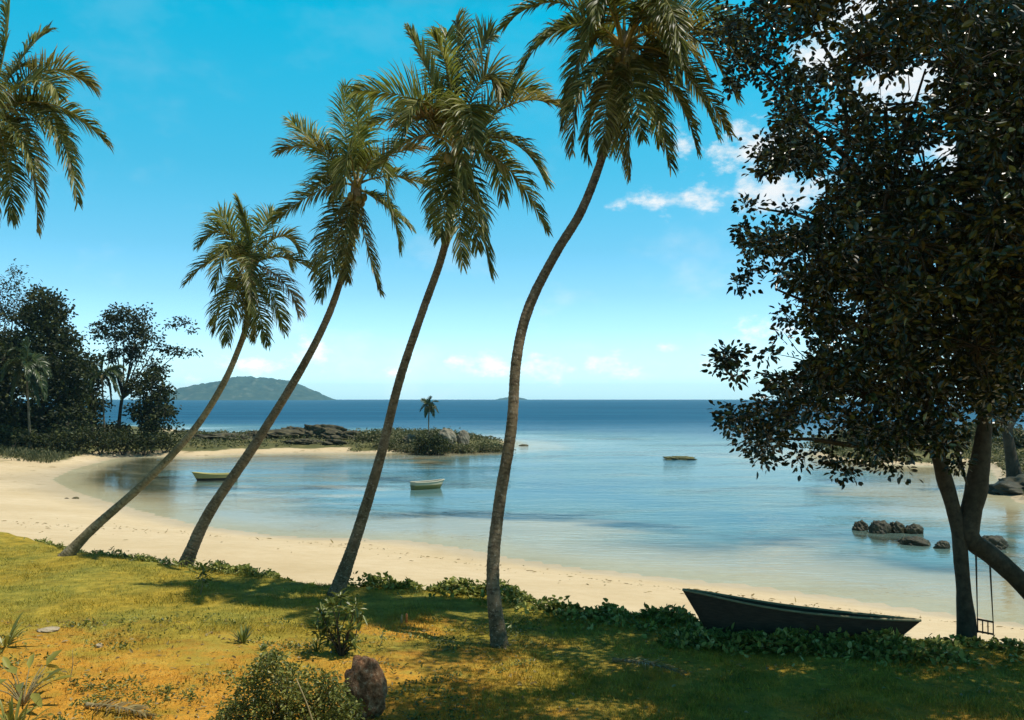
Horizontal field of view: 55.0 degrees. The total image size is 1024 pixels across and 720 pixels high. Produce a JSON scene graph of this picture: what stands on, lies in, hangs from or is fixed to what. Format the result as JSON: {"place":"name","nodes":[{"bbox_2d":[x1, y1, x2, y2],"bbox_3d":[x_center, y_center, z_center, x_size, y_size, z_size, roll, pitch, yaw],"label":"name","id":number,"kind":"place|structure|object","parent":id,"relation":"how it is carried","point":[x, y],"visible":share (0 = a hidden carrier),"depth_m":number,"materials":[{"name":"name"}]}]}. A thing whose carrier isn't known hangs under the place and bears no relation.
{"place":"outdoors","nodes":[
{"label":"outdoors","id":0,"kind":"place"},
{"bbox_2d":[0,444,87,462],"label":"verge grass","id":1,"kind":"structure","parent":0,"point":[36,457],"depth_m":117.60,"materials":[{"name":"green plant"}]},
{"bbox_2d":[135,376,335,399],"bbox_3d":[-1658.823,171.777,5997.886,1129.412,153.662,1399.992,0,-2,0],"label":"island hill","id":2,"kind":"structure","parent":0,"point":[247,388],"depth_m":5582.53,"materials":[{"name":"green plant"}]},
{"bbox_2d":[0,425,1023,644],"bbox_3d":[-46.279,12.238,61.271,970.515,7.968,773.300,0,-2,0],"label":"beach","id":3,"kind":"structure","parent":0,"point":[864,581],"depth_m":50.89,"materials":[{"name":"beige sand"}]},
{"bbox_2d":[0,258,33,342],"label":"casuarina tree","id":4,"kind":"object","parent":3,"relation":"on","point":[9,313],"visible":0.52,"depth_m":140.66,"materials":[{"name":"green plant"}]},
{"bbox_2d":[0,330,36,445],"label":"tree","id":5,"kind":"object","parent":3,"relation":"on","point":[10,418],"visible":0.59,"depth_m":131.44,"materials":[{"name":"green plant"}]},
{"bbox_2d":[0,424,40,446],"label":"shrub","id":6,"kind":"object","parent":3,"relation":"on","point":[3,431],"visible":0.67,"depth_m":124.60,"materials":[{"name":"green plant"}]},
{"bbox_2d":[0,337,51,448],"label":"coconut palm","id":7,"kind":"object","parent":3,"relation":"on","point":[34,368],"visible":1,"depth_m":123.38,"materials":[{"name":"green plant"}]},
{"bbox_2d":[2,428,76,451],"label":"shrub","id":8,"kind":"object","parent":3,"relation":"on","point":[38,442],"visible":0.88,"depth_m":123.82,"materials":[{"name":"green plant"}]},
{"bbox_2d":[0,279,104,445],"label":"tree","id":9,"kind":"object","parent":3,"relation":"on","point":[67,394],"visible":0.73,"depth_m":134.55,"materials":[{"name":"green plant"}]},
{"bbox_2d":[48,422,100,453],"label":"shrub","id":10,"kind":"object","parent":3,"relation":"on","point":[81,439],"visible":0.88,"depth_m":126.20,"materials":[{"name":"green plant"}]},
{"bbox_2d":[77,349,115,433],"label":"tree","id":11,"kind":"object","parent":3,"relation":"on","point":[99,407],"visible":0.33,"depth_m":146.54,"materials":[{"name":"green plant"}]},
{"bbox_2d":[77,427,129,454],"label":"shrub","id":12,"kind":"object","parent":3,"relation":"on","point":[102,442],"visible":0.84,"depth_m":129.03,"materials":[{"name":"green plant"}]},
{"bbox_2d":[83,354,127,431],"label":"coconut palm","id":13,"kind":"object","parent":3,"relation":"on","point":[110,370],"visible":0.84,"depth_m":140.78,"materials":[{"name":"green plant"}]},
{"bbox_2d":[96,419,132,438],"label":"shrub","id":14,"kind":"object","parent":3,"relation":"on","point":[114,428],"visible":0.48,"depth_m":149.46,"materials":[{"name":"green plant"}]},
{"bbox_2d":[97,426,145,455],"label":"shrub","id":15,"kind":"object","parent":3,"relation":"on","point":[124,443],"visible":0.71,"depth_m":132.14,"materials":[{"name":"green plant"}]},
{"bbox_2d":[85,302,202,429],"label":"tree","id":16,"kind":"object","parent":3,"relation":"on","point":[141,332],"visible":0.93,"depth_m":150.02,"materials":[{"name":"green plant"}]},
{"bbox_2d":[126,431,164,455],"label":"shrub","id":17,"kind":"object","parent":3,"relation":"on","point":[149,445],"visible":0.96,"depth_m":133.07,"materials":[{"name":"green plant"}]},
{"bbox_2d":[121,366,184,438],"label":"tree","id":18,"kind":"object","parent":3,"relation":"on","point":[152,412],"visible":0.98,"depth_m":144.89,"materials":[{"name":"green plant"}]},
{"bbox_2d":[147,431,180,452],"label":"shrub","id":19,"kind":"object","parent":3,"relation":"on","point":[169,443],"visible":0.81,"depth_m":135.22,"materials":[{"name":"green plant"}]},
{"bbox_2d":[191,433,253,439],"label":"rock ledge","id":20,"kind":"object","parent":3,"relation":"on","point":[214,435],"visible":0.52,"depth_m":152.96,"materials":[{"name":"grey stone"}]},
{"bbox_2d":[244,429,308,438],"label":"rock ledge","id":21,"kind":"object","parent":3,"relation":"on","point":[275,433],"visible":0.45,"depth_m":155.99,"materials":[{"name":"grey stone"}]},
{"bbox_2d":[284,438,320,443],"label":"rock ledge","id":22,"kind":"object","parent":3,"relation":"on","point":[301,441],"visible":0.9,"depth_m":147.36,"materials":[{"name":"grey stone"}]},
{"bbox_2d":[292,424,347,437],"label":"rock ledge","id":23,"kind":"object","parent":3,"relation":"on","point":[316,429],"visible":0.52,"depth_m":157.69,"materials":[{"name":"grey stone"}]},
{"bbox_2d":[320,439,348,444],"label":"rock ledge","id":24,"kind":"object","parent":3,"relation":"on","point":[331,441],"visible":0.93,"depth_m":146.77,"materials":[{"name":"grey stone"}]},
{"bbox_2d":[319,430,360,439],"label":"rock ledge","id":25,"kind":"object","parent":3,"relation":"on","point":[334,434],"visible":0.59,"depth_m":154.86,"materials":[{"name":"grey stone"}]},
{"bbox_2d":[354,430,390,441],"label":"shrub","id":26,"kind":"object","parent":3,"relation":"on","point":[370,436],"visible":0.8,"depth_m":150.65,"materials":[{"name":"green plant"}]},
{"bbox_2d":[368,437,404,448],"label":"shrub","id":27,"kind":"object","parent":3,"relation":"on","point":[391,443],"visible":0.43,"depth_m":144.87,"materials":[{"name":"green plant"}]},
{"bbox_2d":[387,441,416,453],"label":"shrub","id":28,"kind":"object","parent":3,"relation":"on","point":[402,448],"visible":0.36,"depth_m":142.18,"materials":[{"name":"green plant"}]},
{"bbox_2d":[390,432,419,444],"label":"shrub","id":29,"kind":"object","parent":3,"relation":"on","point":[400,439],"visible":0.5,"depth_m":148.72,"materials":[{"name":"green plant"}]},
{"bbox_2d":[404,434,416,443],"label":"shrub","id":30,"kind":"object","parent":3,"relation":"on","point":[408,438],"visible":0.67,"depth_m":148.90,"materials":[{"name":"green plant"}]},
{"bbox_2d":[413,431,438,436],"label":"shrub","id":31,"kind":"object","parent":3,"relation":"on","point":[424,434],"visible":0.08,"depth_m":151.90,"materials":[{"name":"green plant"}]},
{"bbox_2d":[406,444,446,454],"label":"shrub","id":32,"kind":"object","parent":3,"relation":"on","point":[415,451],"visible":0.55,"depth_m":139.34,"materials":[{"name":"green plant"}]},
{"bbox_2d":[419,395,438,435],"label":"coconut palm","id":33,"kind":"object","parent":3,"relation":"on","point":[429,406],"visible":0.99,"depth_m":148.75,"materials":[{"name":"green plant"}]},
{"bbox_2d":[411,430,452,454],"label":"shrub","id":34,"kind":"object","parent":3,"relation":"on","point":[437,443],"visible":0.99,"depth_m":137.80,"materials":[{"name":"green plant"}]},
{"bbox_2d":[418,426,460,436],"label":"shrub","id":35,"kind":"object","parent":3,"relation":"on","point":[437,430],"visible":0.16,"depth_m":159.17,"materials":[{"name":"green plant"}]},
{"bbox_2d":[438,428,456,443],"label":"boulder","id":36,"kind":"object","parent":3,"relation":"on","point":[448,433],"visible":0.45,"depth_m":148.76,"materials":[{"name":"grey stone"}]},
{"bbox_2d":[444,441,478,453],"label":"shrub","id":37,"kind":"object","parent":3,"relation":"on","point":[454,448],"visible":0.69,"depth_m":141.38,"materials":[{"name":"green plant"}]},
{"bbox_2d":[456,430,469,444],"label":"boulder","id":38,"kind":"object","parent":3,"relation":"on","point":[463,436],"visible":0.66,"depth_m":151.11,"materials":[{"name":"grey stone"}]},
{"bbox_2d":[453,442,486,452],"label":"shrub","id":39,"kind":"object","parent":3,"relation":"on","point":[473,446],"visible":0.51,"depth_m":144.09,"materials":[{"name":"green plant"}]},
{"bbox_2d":[464,441,503,451],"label":"shrub","id":40,"kind":"object","parent":3,"relation":"on","point":[492,447],"visible":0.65,"depth_m":144.85,"materials":[{"name":"green plant"}]},
{"bbox_2d":[490,443,515,451],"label":"shrub","id":41,"kind":"object","parent":3,"relation":"on","point":[499,446],"visible":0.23,"depth_m":147.13,"materials":[{"name":"green plant"}]},
{"bbox_2d":[3,518,1016,636],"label":"fallen leaves","id":42,"kind":"object","parent":3,"relation":"on","point":[510,568],"visible":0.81,"depth_m":40.90,"materials":[{"name":"brown plant"}]},
{"bbox_2d":[0,426,1023,493],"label":"ground cover","id":43,"kind":"object","parent":3,"relation":"on","point":[996,449],"visible":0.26,"depth_m":144.35,"materials":[{"name":"green plant"}]},
{"bbox_2d":[802,432,852,450],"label":"shrub","id":44,"kind":"object","parent":3,"relation":"on","point":[812,445],"visible":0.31,"depth_m":147.13,"materials":[{"name":"green plant"}]},
{"bbox_2d":[830,424,868,441],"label":"shrub","id":45,"kind":"object","parent":3,"relation":"on","point":[853,439],"visible":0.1,"depth_m":148.42,"materials":[{"name":"green plant"}]},
{"bbox_2d":[868,520,891,542],"bbox_3d":[21.507,10.075,57.387,1.444,1.493,1.234,0,-2,0],"label":"rock","id":46,"kind":"object","parent":3,"relation":"on","point":[883,528],"visible":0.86,"depth_m":57.04,"materials":[{"name":"grey stone"}]},
{"bbox_2d":[945,425,975,442],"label":"shrub","id":47,"kind":"object","parent":3,"relation":"on","point":[972,432],"visible":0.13,"depth_m":136.17,"materials":[{"name":"green plant"}]},
{"bbox_2d":[964,420,1002,441],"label":"shrub","id":48,"kind":"object","parent":3,"relation":"on","point":[972,427],"visible":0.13,"depth_m":138.39,"materials":[{"name":"green plant"}]},
{"bbox_2d":[982,535,1008,552],"bbox_3d":[24.981,9.811,51.484,1.883,1.313,1.829,0,-2,0],"label":"rock","id":49,"kind":"object","parent":3,"relation":"on","point":[999,542],"visible":0.36,"depth_m":50.96,"materials":[{"name":"grey stone"}]},
{"bbox_2d":[988,474,1023,495],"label":"rock","id":50,"kind":"structure","parent":3,"relation":"on","point":[1006,486],"depth_m":79.93,"materials":[{"name":"grey stone"}]},
{"bbox_2d":[995,427,1023,446],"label":"shrub","id":51,"kind":"object","parent":3,"relation":"on","point":[1019,436],"visible":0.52,"depth_m":128.82,"materials":[{"name":"green plant"}]},
{"bbox_2d":[1000,394,1023,476],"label":"leaning tree","id":52,"kind":"object","parent":3,"relation":"on","point":[1013,467],"visible":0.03,"depth_m":85.41,"materials":[{"name":"brown plant"}]},
{"bbox_2d":[0,532,1023,719],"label":"lawn","id":53,"kind":"structure","parent":0,"point":[195,652],"depth_m":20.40,"materials":[{"name":"green plant"}]},
{"bbox_2d":[0,610,41,646],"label":"strap leaf plant","id":54,"kind":"object","parent":53,"relation":"on","point":[8,639],"visible":0.99,"depth_m":21.32,"materials":[{"name":"green plant"}]},
{"bbox_2d":[0,691,55,719],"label":"strap leaf plant","id":55,"kind":"object","parent":53,"relation":"on","point":[9,716],"visible":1,"depth_m":16.19,"materials":[{"name":"green plant"}]},
{"bbox_2d":[0,649,73,707],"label":"broad leaf plant","id":56,"kind":"object","parent":53,"relation":"on","point":[35,697],"visible":0.99,"depth_m":17.30,"materials":[{"name":"green plant"}]},
{"bbox_2d":[37,627,59,632],"bbox_3d":[-10.720,6.231,22.731,0.476,0.086,0.495,0,-2,0],"label":"stone","id":57,"kind":"object","parent":53,"relation":"on","point":[47,629],"visible":1,"depth_m":22.65,"materials":[{"name":"white stone"}]},
{"bbox_2d":[0,0,113,238],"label":"coconut palm","id":58,"kind":"object","parent":53,"relation":"on","point":[39,106],"visible":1,"depth_m":29.10,"materials":[{"name":"green plant"}]},
{"bbox_2d":[61,650,79,680],"bbox_3d":[-8.416,5.828,18.746,0.365,0.689,0.146,1,-3,-31],"label":"sapling","id":59,"kind":"object","parent":53,"relation":"on","point":[72,663],"visible":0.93,"depth_m":18.75,"materials":[{"name":"green plant"}]},
{"bbox_2d":[84,697,157,718],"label":"fallen frond","id":60,"kind":"object","parent":53,"relation":"on","point":[134,707],"visible":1,"depth_m":16.82,"materials":[{"name":"brown plant"}]},
{"bbox_2d":[57,193,320,556],"bbox_3d":[-11.176,0.547,34.460,9.275,13.145,4.382,0,-2,0],"label":"coconut palm","id":61,"kind":"object","parent":53,"relation":"on","point":[245,254],"visible":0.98,"depth_m":34.35,"materials":[{"name":"green plant"}]},
{"bbox_2d":[185,560,220,593],"bbox_3d":[-8.479,5.986,27.117,0.965,1.038,0.869,-2,-3,44],"label":"sapling","id":62,"kind":"object","parent":53,"relation":"on","point":[203,572],"visible":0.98,"depth_m":27.02,"materials":[{"name":"green plant"}]},
{"bbox_2d":[228,622,253,642],"bbox_3d":[-5.983,6.020,21.744,0.637,0.429,0.746,0,-2,0],"label":"spiky plant","id":63,"kind":"object","parent":53,"relation":"on","point":[243,635],"visible":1,"depth_m":21.68,"materials":[{"name":"green plant"}]},
{"bbox_2d":[255,640,270,649],"bbox_3d":[-5.312,6.086,20.969,0.329,0.211,0.380,0,-2,0],"label":"grass tuft","id":64,"kind":"object","parent":53,"relation":"on","point":[262,645],"visible":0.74,"depth_m":21.06,"materials":[{"name":"green plant"}]},
{"bbox_2d":[206,644,369,719],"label":"leafy bush","id":65,"kind":"object","parent":53,"relation":"on","point":[287,707],"visible":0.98,"depth_m":15.43,"materials":[{"name":"green plant"}]},
{"bbox_2d":[296,679,312,719],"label":"dry cane","id":66,"kind":"object","parent":65,"relation":"in","point":[305,700],"visible":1,"depth_m":15.06,"materials":[{"name":"beige plant"}]},
{"bbox_2d":[178,77,437,566],"bbox_3d":[-6.561,-1.381,33.165,8.142,16.819,4.642,-1,-2,25],"label":"coconut palm","id":67,"kind":"object","parent":53,"relation":"on","point":[351,159],"visible":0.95,"depth_m":32.72,"materials":[{"name":"green plant"}]},
{"bbox_2d":[301,636,329,651],"bbox_3d":[-4.148,6.035,20.958,0.698,0.327,0.729,0,-2,0],"label":"grass tuft","id":68,"kind":"object","parent":53,"relation":"on","point":[314,645],"visible":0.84,"depth_m":20.97,"materials":[{"name":"green plant"}]},
{"bbox_2d":[305,588,367,655],"bbox_3d":[-3.674,5.536,20.533,1.369,1.602,1.169,0,-2,0],"label":"leafy shrub","id":69,"kind":"object","parent":53,"relation":"on","point":[339,647],"visible":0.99,"depth_m":20.53,"materials":[{"name":"green plant"}]},
{"bbox_2d":[344,655,387,719],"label":"boulder","id":70,"kind":"object","parent":53,"relation":"on","point":[367,681],"visible":0.77,"depth_m":16.64,"materials":[{"name":"stone"}]},
{"bbox_2d":[372,628,395,644],"bbox_3d":[-2.797,6.043,21.490,0.538,0.490,0.426,0,-2,0],"label":"sapling","id":71,"kind":"object","parent":53,"relation":"on","point":[381,636],"visible":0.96,"depth_m":21.48,"materials":[{"name":"green plant"}]},
{"bbox_2d":[327,7,561,596],"bbox_3d":[-1.644,-1.649,27.439,5.449,16.892,5.179,2,-3,-43],"label":"coconut palm","id":72,"kind":"object","parent":53,"relation":"on","point":[450,114],"visible":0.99,"depth_m":27.20,"materials":[{"name":"green plant"}]},
{"bbox_2d":[0,619,1007,719],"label":"fallen leaves","id":73,"kind":"object","parent":53,"relation":"on","point":[223,696],"visible":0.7,"depth_m":19.60,"materials":[{"name":"brown plant"}]},
{"bbox_2d":[0,537,1023,719],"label":"ground cover","id":74,"kind":"object","parent":53,"relation":"on","point":[886,643],"visible":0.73,"depth_m":21.26,"materials":[{"name":"green plant"}]},
{"bbox_2d":[505,617,518,634],"bbox_3d":[0.003,6.149,22.670,0.349,0.462,0.443,0,-2,0],"label":"sapling","id":75,"kind":"object","parent":53,"relation":"on","point":[515,621],"visible":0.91,"depth_m":22.62,"materials":[{"name":"green plant"}]},
{"bbox_2d":[486,0,755,648],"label":"coconut palm","id":76,"kind":"object","parent":53,"relation":"on","point":[624,69],"visible":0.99,"depth_m":24.23,"materials":[{"name":"green plant"}]},
{"bbox_2d":[612,657,687,675],"bbox_3d":[2.728,6.013,19.491,1.677,0.210,0.632,-2,-3,36],"label":"fallen frond","id":77,"kind":"object","parent":53,"relation":"on","point":[642,662],"visible":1,"depth_m":19.50,"materials":[{"name":"brown plant"}]},
{"bbox_2d":[682,588,921,639],"bbox_3d":[6.377,5.776,21.940,5.114,1.064,0.608,-1,-2,17],"label":"canoe","id":78,"kind":"object","parent":53,"relation":"on","point":[718,610],"visible":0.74,"depth_m":21.91,"materials":[{"name":"grey wood"}]},
{"bbox_2d":[700,0,1023,640],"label":"shade tree","id":79,"kind":"object","parent":53,"relation":"on","point":[888,272],"visible":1,"depth_m":18.15,"materials":[{"name":"green plant"}]},
{"bbox_2d":[975,556,993,635],"bbox_3d":[10.655,5.331,22.174,0.364,1.825,0.569,-1,-3,26],"label":"swing","id":80,"kind":"object","parent":79,"relation":"hanging from","point":[987,632],"visible":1,"depth_m":22.02,"materials":[{"name":"wood"}]},
{"bbox_2d":[496,397,527,399],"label":"islet hill","id":81,"kind":"structure","parent":0,"point":[505,398],"depth_m":7477.97,"materials":[{"name":"blue"}]},
{"bbox_2d":[0,0,1023,427],"label":"sky","id":82,"kind":"structure","parent":0,"point":[195,94],"materials":[{"name":"blue"}]},
{"bbox_2d":[23,400,1023,572],"bbox_3d":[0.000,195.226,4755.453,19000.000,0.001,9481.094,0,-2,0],"label":"sea","id":83,"kind":"structure","parent":0,"point":[574,483],"depth_m":101.37,"materials":[{"name":"liquid"}]},
{"bbox_2d":[192,472,237,480],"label":"rowing boat","id":84,"kind":"object","parent":83,"relation":"on","point":[200,476],"visible":0.75,"depth_m":93.85,"materials":[{"name":"green paint"}]},
{"bbox_2d":[410,479,444,489],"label":"rowing boat","id":85,"kind":"object","parent":83,"relation":"on","point":[426,484],"visible":0.94,"depth_m":84.73,"materials":[{"name":"green paint"}]},
{"bbox_2d":[663,456,694,459],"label":"boat","id":86,"kind":"object","parent":83,"relation":"in","point":[677,457],"visible":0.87,"depth_m":126.62,"materials":[{"name":"white wood"}]},
{"bbox_2d":[852,520,867,537],"bbox_3d":[20.722,10.042,58.498,0.987,1.106,0.854,2,-3,-39],"label":"rock","id":87,"kind":"object","parent":83,"relation":"in","point":[861,525],"visible":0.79,"depth_m":58.26,"materials":[{"name":"grey stone"}]},
{"bbox_2d":[890,521,904,540],"bbox_3d":[22.372,9.989,57.475,1.165,1.153,0.966,0,-2,0],"label":"rock","id":88,"kind":"object","parent":83,"relation":"in","point":[897,527],"visible":0.85,"depth_m":57.15,"materials":[{"name":"grey stone"}]},
{"bbox_2d":[897,536,930,546],"bbox_3d":[21.660,9.837,52.843,1.638,0.751,1.628,0,-2,0],"label":"rock","id":89,"kind":"object","parent":83,"relation":"in","point":[915,541],"visible":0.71,"depth_m":52.49,"materials":[{"name":"grey stone"}]},
{"bbox_2d":[904,523,923,535],"bbox_3d":[23.396,10.022,57.206,1.177,1.092,1.089,0,-2,0],"label":"rock","id":90,"kind":"object","parent":83,"relation":"in","point":[914,528],"visible":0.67,"depth_m":56.89,"materials":[{"name":"grey stone"}]},
{"bbox_2d":[933,540,950,548],"bbox_3d":[22.493,9.787,51.454,0.912,0.721,0.732,0,-2,0],"label":"rock","id":91,"kind":"object","parent":83,"relation":"in","point":[941,544],"visible":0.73,"depth_m":51.23,"materials":[{"name":"grey stone"}]}
]}

